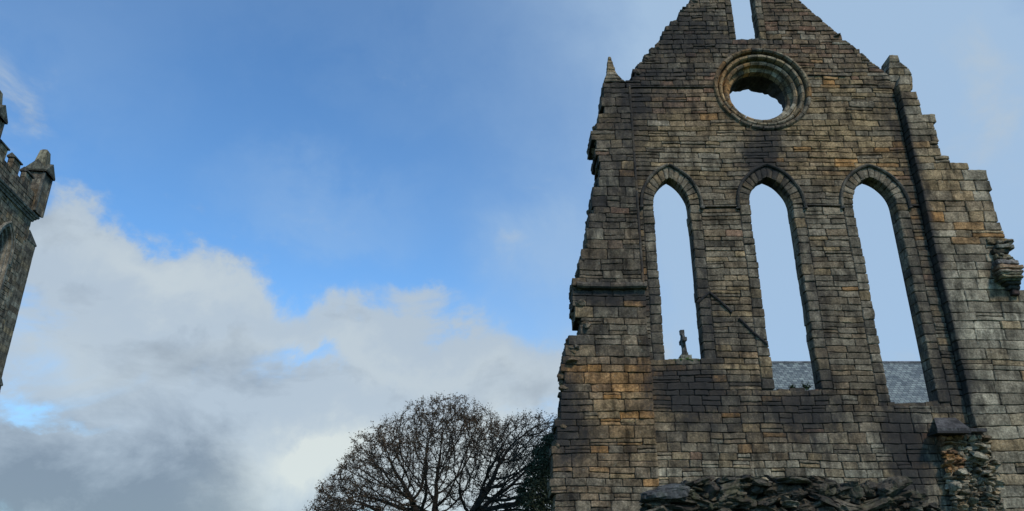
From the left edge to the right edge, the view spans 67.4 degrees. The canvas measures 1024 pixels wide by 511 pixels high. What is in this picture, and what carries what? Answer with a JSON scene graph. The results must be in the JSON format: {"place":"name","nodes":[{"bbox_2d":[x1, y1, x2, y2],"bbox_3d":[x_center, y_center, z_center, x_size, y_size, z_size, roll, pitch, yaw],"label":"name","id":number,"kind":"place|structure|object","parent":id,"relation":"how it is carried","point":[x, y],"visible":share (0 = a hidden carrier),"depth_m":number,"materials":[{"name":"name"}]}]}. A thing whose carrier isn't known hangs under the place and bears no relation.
{"place":"outdoors","nodes":[
{"label":"outdoors","id":0,"kind":"place"},
{"bbox_2d":[0,90,54,389],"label":"bell tower","id":1,"kind":"structure","parent":0,"point":[24,196],"depth_m":54.19,"materials":[{"name":"stone"}]},
{"bbox_2d":[0,221,14,294],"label":"belfry window","id":2,"kind":"structure","parent":1,"relation":"in","point":[6,249],"depth_m":53.24,"materials":[{"name":"stone"}]},
{"bbox_2d":[302,390,557,510],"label":"broad tree","id":3,"kind":"object","parent":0,"point":[515,457],"visible":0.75,"depth_m":36.62,"materials":[{"name":"brown plant"}]},
{"bbox_2d":[0,0,1023,510],"label":"sky","id":4,"kind":"structure","parent":0,"point":[268,230],"materials":[{"name":"blue"}]},
{"bbox_2d":[514,432,553,510],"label":"holly tree","id":5,"kind":"object","parent":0,"point":[540,467],"visible":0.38,"depth_m":32.26,"materials":[{"name":"green plant"}]},
{"bbox_2d":[546,0,1023,510],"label":"ruined gable","id":6,"kind":"structure","parent":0,"point":[638,413],"depth_m":25.41,"materials":[{"name":"stone"}]},
{"bbox_2d":[801,381,811,389],"bbox_3d":[9.363,4.133,24.385,0.386,0.273,0.282,0,-22,0],"label":"sill weed","id":7,"kind":"object","parent":6,"relation":"on","point":[806,387],"visible":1,"depth_m":24.34,"materials":[{"name":"green plant"}]},
{"bbox_2d":[639,474,942,510],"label":"rubble wall","id":8,"kind":"structure","parent":0,"point":[745,492],"depth_m":13.30,"materials":[{"name":"grey stone"}]},
{"bbox_2d":[640,483,689,501],"bbox_3d":[2.712,4.152,13.457,0.839,0.328,0.639,-9,-24,21],"label":"loose slab","id":9,"kind":"object","parent":8,"relation":"on","point":[668,492],"depth_m":13.21,"materials":[{"name":"grey stone"}]},
{"bbox_2d":[678,330,928,403],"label":"parish church","id":10,"kind":"structure","parent":0,"point":[905,382],"depth_m":49.37,"materials":[{"name":"grey stone"}]}
]}

